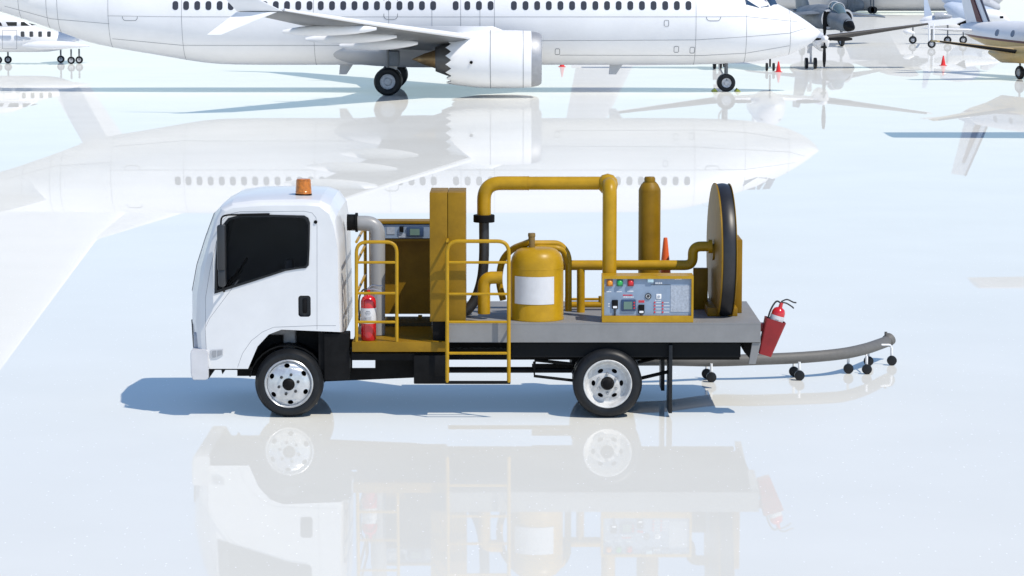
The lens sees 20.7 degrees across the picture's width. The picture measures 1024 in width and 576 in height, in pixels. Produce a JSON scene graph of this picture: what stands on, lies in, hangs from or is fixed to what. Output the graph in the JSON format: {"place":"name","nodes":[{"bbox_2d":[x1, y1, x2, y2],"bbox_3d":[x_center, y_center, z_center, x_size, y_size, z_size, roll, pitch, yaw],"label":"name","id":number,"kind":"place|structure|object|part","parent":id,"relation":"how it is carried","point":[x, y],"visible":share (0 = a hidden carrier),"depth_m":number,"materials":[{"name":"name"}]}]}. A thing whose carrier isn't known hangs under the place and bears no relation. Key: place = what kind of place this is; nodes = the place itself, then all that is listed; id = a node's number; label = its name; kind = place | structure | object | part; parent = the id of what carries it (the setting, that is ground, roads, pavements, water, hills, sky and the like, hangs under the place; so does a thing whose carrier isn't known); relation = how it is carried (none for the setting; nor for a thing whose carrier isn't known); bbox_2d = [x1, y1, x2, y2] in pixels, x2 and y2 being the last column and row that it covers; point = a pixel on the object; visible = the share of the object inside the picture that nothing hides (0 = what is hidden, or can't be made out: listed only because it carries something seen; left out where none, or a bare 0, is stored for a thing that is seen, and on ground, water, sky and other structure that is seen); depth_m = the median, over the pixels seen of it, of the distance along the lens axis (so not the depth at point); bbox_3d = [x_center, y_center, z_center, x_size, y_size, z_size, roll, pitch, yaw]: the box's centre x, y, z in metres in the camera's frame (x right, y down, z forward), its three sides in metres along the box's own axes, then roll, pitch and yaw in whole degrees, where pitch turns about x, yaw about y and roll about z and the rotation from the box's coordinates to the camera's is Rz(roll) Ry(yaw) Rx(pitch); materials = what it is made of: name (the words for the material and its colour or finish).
{"place":"outdoors","nodes":[
{"label":"outdoors","id":0,"kind":"place"},
{"bbox_2d":[0,0,1023,575],"bbox_3d":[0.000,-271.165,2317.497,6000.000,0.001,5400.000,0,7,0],"label":"apron ground","id":1,"kind":"structure","parent":0,"point":[876,180],"depth_m":40.98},
{"bbox_2d":[0,14,89,63],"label":"business jet","id":2,"kind":"object","parent":1,"relation":"on","point":[18,35],"visible":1,"depth_m":141.27,"materials":[{"name":"white paint"}]},
{"bbox_2d":[6,22,16,25],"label":"deck window","id":3,"kind":"structure","parent":2,"relation":"in","point":[8,23],"depth_m":140.75,"materials":[{"name":"black glass"}]},
{"bbox_2d":[0,0,819,95],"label":"passenger airliner","id":4,"kind":"object","parent":1,"relation":"on","point":[496,43],"visible":1,"depth_m":111.44,"materials":[{"name":"white paint"}]},
{"bbox_2d":[172,1,177,9],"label":"cabin window","id":5,"kind":"structure","parent":4,"relation":"in","point":[175,4],"depth_m":111.42,"materials":[{"name":"black glass"}]},
{"bbox_2d":[183,1,188,9],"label":"cabin window","id":6,"kind":"structure","parent":4,"relation":"in","point":[186,4],"depth_m":111.40,"materials":[{"name":"black glass"}]},
{"bbox_2d":[194,1,199,9],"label":"cabin window","id":7,"kind":"structure","parent":4,"relation":"in","point":[197,4],"depth_m":111.37,"materials":[{"name":"black glass"}]},
{"bbox_2d":[206,1,210,9],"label":"cabin window","id":8,"kind":"structure","parent":4,"relation":"in","point":[208,4],"depth_m":111.34,"materials":[{"name":"black glass"}]},
{"bbox_2d":[217,1,222,9],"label":"cabin window","id":9,"kind":"structure","parent":4,"relation":"in","point":[219,4],"depth_m":111.34,"materials":[{"name":"black glass"}]},
{"bbox_2d":[273,1,278,7],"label":"cabin window","id":10,"kind":"structure","parent":4,"relation":"in","point":[275,3],"depth_m":111.34,"materials":[{"name":"black glass"}]},
{"bbox_2d":[284,1,289,8],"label":"cabin window","id":11,"kind":"structure","parent":4,"relation":"in","point":[287,4],"depth_m":111.31,"materials":[{"name":"black glass"}]},
{"bbox_2d":[295,1,300,9],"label":"cabin window","id":12,"kind":"structure","parent":4,"relation":"in","point":[298,4],"depth_m":111.31,"materials":[{"name":"black glass"}]},
{"bbox_2d":[307,1,311,9],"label":"cabin window","id":13,"kind":"structure","parent":4,"relation":"in","point":[309,4],"depth_m":111.31,"materials":[{"name":"black glass"}]},
{"bbox_2d":[318,1,323,9],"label":"cabin window","id":14,"kind":"structure","parent":4,"relation":"in","point":[320,4],"depth_m":111.31,"materials":[{"name":"black glass"}]},
{"bbox_2d":[329,1,334,9],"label":"cabin window","id":15,"kind":"structure","parent":4,"relation":"in","point":[331,4],"depth_m":111.31,"materials":[{"name":"black glass"}]},
{"bbox_2d":[340,1,345,9],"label":"cabin window","id":16,"kind":"structure","parent":4,"relation":"in","point":[343,4],"depth_m":111.31,"materials":[{"name":"black glass"}]},
{"bbox_2d":[352,1,356,9],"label":"cabin window","id":17,"kind":"structure","parent":4,"relation":"in","point":[354,4],"depth_m":111.31,"materials":[{"name":"grey glass"}]},
{"bbox_2d":[363,1,368,9],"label":"cabin window","id":18,"kind":"structure","parent":4,"relation":"in","point":[365,4],"depth_m":111.31,"materials":[{"name":"grey glass"}]},
{"bbox_2d":[374,1,379,9],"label":"cabin window","id":19,"kind":"structure","parent":4,"relation":"in","point":[376,4],"depth_m":111.31,"materials":[{"name":"grey glass"}]},
{"bbox_2d":[385,1,390,9],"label":"cabin window","id":20,"kind":"structure","parent":4,"relation":"in","point":[388,4],"depth_m":111.31,"materials":[{"name":"grey glass"}]},
{"bbox_2d":[397,1,401,9],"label":"cabin window","id":21,"kind":"structure","parent":4,"relation":"in","point":[399,4],"depth_m":111.31,"materials":[{"name":"grey glass"}]},
{"bbox_2d":[408,1,413,9],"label":"cabin window","id":22,"kind":"structure","parent":4,"relation":"in","point":[410,4],"depth_m":111.31,"materials":[{"name":"grey glass"}]},
{"bbox_2d":[419,1,424,9],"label":"cabin window","id":23,"kind":"structure","parent":4,"relation":"in","point":[421,4],"depth_m":111.31,"materials":[{"name":"grey glass"}]},
{"bbox_2d":[430,1,435,9],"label":"cabin window","id":24,"kind":"structure","parent":4,"relation":"in","point":[433,4],"depth_m":111.31,"materials":[{"name":"grey glass"}]},
{"bbox_2d":[453,1,458,9],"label":"cabin window","id":25,"kind":"structure","parent":4,"relation":"in","point":[455,4],"depth_m":111.31,"materials":[{"name":"grey glass"}]},
{"bbox_2d":[464,1,469,9],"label":"cabin window","id":26,"kind":"structure","parent":4,"relation":"in","point":[467,4],"depth_m":111.31,"materials":[{"name":"grey glass"}]},
{"bbox_2d":[476,1,481,9],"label":"cabin window","id":27,"kind":"structure","parent":4,"relation":"in","point":[478,4],"depth_m":111.31,"materials":[{"name":"grey glass"}]},
{"bbox_2d":[488,1,493,9],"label":"cabin window","id":28,"kind":"structure","parent":4,"relation":"in","point":[490,4],"depth_m":111.31,"materials":[{"name":"grey glass"}]},
{"bbox_2d":[511,1,516,9],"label":"cabin window","id":29,"kind":"structure","parent":4,"relation":"in","point":[513,4],"depth_m":111.31,"materials":[{"name":"glass"}]},
{"bbox_2d":[523,1,527,9],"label":"cabin window","id":30,"kind":"structure","parent":4,"relation":"in","point":[525,4],"depth_m":111.34,"materials":[{"name":"glass"}]},
{"bbox_2d":[534,1,539,9],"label":"cabin window","id":31,"kind":"structure","parent":4,"relation":"in","point":[537,4],"depth_m":111.34,"materials":[{"name":"glass"}]},
{"bbox_2d":[546,1,551,9],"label":"cabin window","id":32,"kind":"structure","parent":4,"relation":"in","point":[548,4],"depth_m":111.34,"materials":[{"name":"glass"}]},
{"bbox_2d":[558,1,562,9],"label":"cabin window","id":33,"kind":"structure","parent":4,"relation":"in","point":[560,4],"depth_m":111.34,"materials":[{"name":"glass"}]},
{"bbox_2d":[569,1,574,9],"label":"cabin window","id":34,"kind":"structure","parent":4,"relation":"in","point":[572,4],"depth_m":111.34,"materials":[{"name":"glass"}]},
{"bbox_2d":[581,1,586,9],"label":"cabin window","id":35,"kind":"structure","parent":4,"relation":"in","point":[583,4],"depth_m":111.34,"materials":[{"name":"glass"}]},
{"bbox_2d":[593,1,597,9],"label":"cabin window","id":36,"kind":"structure","parent":4,"relation":"in","point":[595,4],"depth_m":111.34,"materials":[{"name":"glass"}]},
{"bbox_2d":[604,1,609,9],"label":"cabin window","id":37,"kind":"structure","parent":4,"relation":"in","point":[606,4],"depth_m":111.34,"materials":[{"name":"glass"}]},
{"bbox_2d":[616,1,621,9],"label":"cabin window","id":38,"kind":"structure","parent":4,"relation":"in","point":[618,4],"depth_m":111.34,"materials":[{"name":"glass"}]},
{"bbox_2d":[627,1,632,9],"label":"cabin window","id":39,"kind":"structure","parent":4,"relation":"in","point":[630,4],"depth_m":111.34,"materials":[{"name":"glass"}]},
{"bbox_2d":[639,1,644,9],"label":"cabin window","id":40,"kind":"structure","parent":4,"relation":"in","point":[641,4],"depth_m":111.34,"materials":[{"name":"glass"}]},
{"bbox_2d":[651,1,656,9],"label":"cabin window","id":41,"kind":"structure","parent":4,"relation":"in","point":[653,4],"depth_m":111.34,"materials":[{"name":"glass"}]},
{"bbox_2d":[662,1,667,9],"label":"cabin window","id":42,"kind":"structure","parent":4,"relation":"in","point":[665,4],"depth_m":111.34,"materials":[{"name":"glass"}]},
{"bbox_2d":[674,1,679,9],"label":"cabin window","id":43,"kind":"structure","parent":4,"relation":"in","point":[676,4],"depth_m":111.34,"materials":[{"name":"glass"}]},
{"bbox_2d":[686,1,690,9],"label":"cabin window","id":44,"kind":"structure","parent":4,"relation":"in","point":[688,4],"depth_m":111.37,"materials":[{"name":"glass"}]},
{"bbox_2d":[745,0,758,7],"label":"cockpit window","id":45,"kind":"structure","parent":4,"relation":"in","point":[747,2],"depth_m":112.02,"materials":[{"name":"blue glass"}]},
{"bbox_2d":[768,0,776,5],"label":"cockpit window","id":46,"kind":"structure","parent":4,"relation":"in","point":[772,2],"depth_m":112.63,"materials":[{"name":"blue glass"}]},
{"bbox_2d":[190,174,785,416],"bbox_3d":[-0.318,0.012,34.517,7.220,2.891,2.465,0,7,0],"label":"hydrant fuel truck","id":47,"kind":"object","parent":1,"relation":"on","point":[272,308],"visible":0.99,"depth_m":33.69,"materials":[{"name":"white paint"}]},
{"bbox_3d":[-2.990,-0.405,33.527,1.153,0.952,0.042,0,7,0],"label":"side window","id":48,"kind":"part","parent":47,"relation":"part of","materials":[{"name":"black glass"}]},
{"bbox_2d":[358,284,381,340],"bbox_3d":[-1.707,0.293,33.725,0.235,0.675,0.207,5,9,38],"label":"fire extinguisher","id":49,"kind":"object","parent":47,"relation":"on","point":[368,313],"visible":1,"depth_m":33.67,"materials":[{"name":"red paint"}]},
{"bbox_2d":[660,237,670,272],"bbox_3d":[1.930,-0.213,35.274,0.300,0.848,0.300,0,7,0],"label":"traffic cone","id":50,"kind":"object","parent":47,"relation":"on","point":[665,253],"visible":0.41,"depth_m":35.21,"materials":[{"name":"orange plastic"}]},
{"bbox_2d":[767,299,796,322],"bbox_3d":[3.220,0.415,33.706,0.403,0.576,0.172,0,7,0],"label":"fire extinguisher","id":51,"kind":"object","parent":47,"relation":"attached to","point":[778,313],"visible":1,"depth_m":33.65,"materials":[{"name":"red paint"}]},
{"bbox_2d":[636,332,896,381],"bbox_3d":[3.429,0.971,37.008,4.664,0.393,1.070,-4,8,-29],"label":"hose boom","id":52,"kind":"object","parent":1,"relation":"on","point":[848,353],"visible":0.83,"depth_m":36.79,"materials":[{"name":"grey metal"}]},
{"bbox_2d":[774,61,781,71],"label":"traffic cone","id":53,"kind":"object","parent":1,"relation":"on","point":[778,69],"visible":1,"depth_m":132.12,"materials":[{"name":"red plastic"}]},
{"bbox_2d":[713,11,933,70],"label":"twin turboprop","id":54,"kind":"object","parent":1,"relation":"on","point":[821,41],"visible":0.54,"depth_m":135.35,"materials":[{"name":"white paint"}]},
{"bbox_2d":[788,0,884,45],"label":"grey fighter jet","id":55,"kind":"object","parent":1,"relation":"on","point":[839,17],"visible":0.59,"depth_m":169.23,"materials":[{"name":"paint"}]},
{"bbox_2d":[775,0,1002,12],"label":"transport aircraft","id":56,"kind":"object","parent":1,"relation":"on","point":[872,6],"visible":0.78,"depth_m":262.33,"materials":[{"name":"grey paint"}]},
{"bbox_2d":[903,0,966,47],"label":"pale fighter jet","id":57,"kind":"object","parent":1,"relation":"on","point":[941,20],"visible":0.84,"depth_m":173.09,"materials":[{"name":"white paint"}]},
{"bbox_2d":[940,56,946,65],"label":"traffic cone","id":58,"kind":"object","parent":1,"relation":"on","point":[943,62],"visible":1,"depth_m":139.66,"materials":[{"name":"red plastic"}]},
{"bbox_2d":[923,0,1023,78],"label":"gold bellied aircraft","id":59,"kind":"object","parent":1,"relation":"on","point":[1002,41],"visible":1,"depth_m":127.37,"materials":[{"name":"white paint"}]},
{"bbox_2d":[942,0,1009,21],"bbox_3d":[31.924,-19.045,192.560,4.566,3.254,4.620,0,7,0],"label":"pale blue jet","id":60,"kind":"object","parent":1,"relation":"on","point":[954,8],"visible":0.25,"depth_m":191.83,"materials":[{"name":"paint"}]}
]}

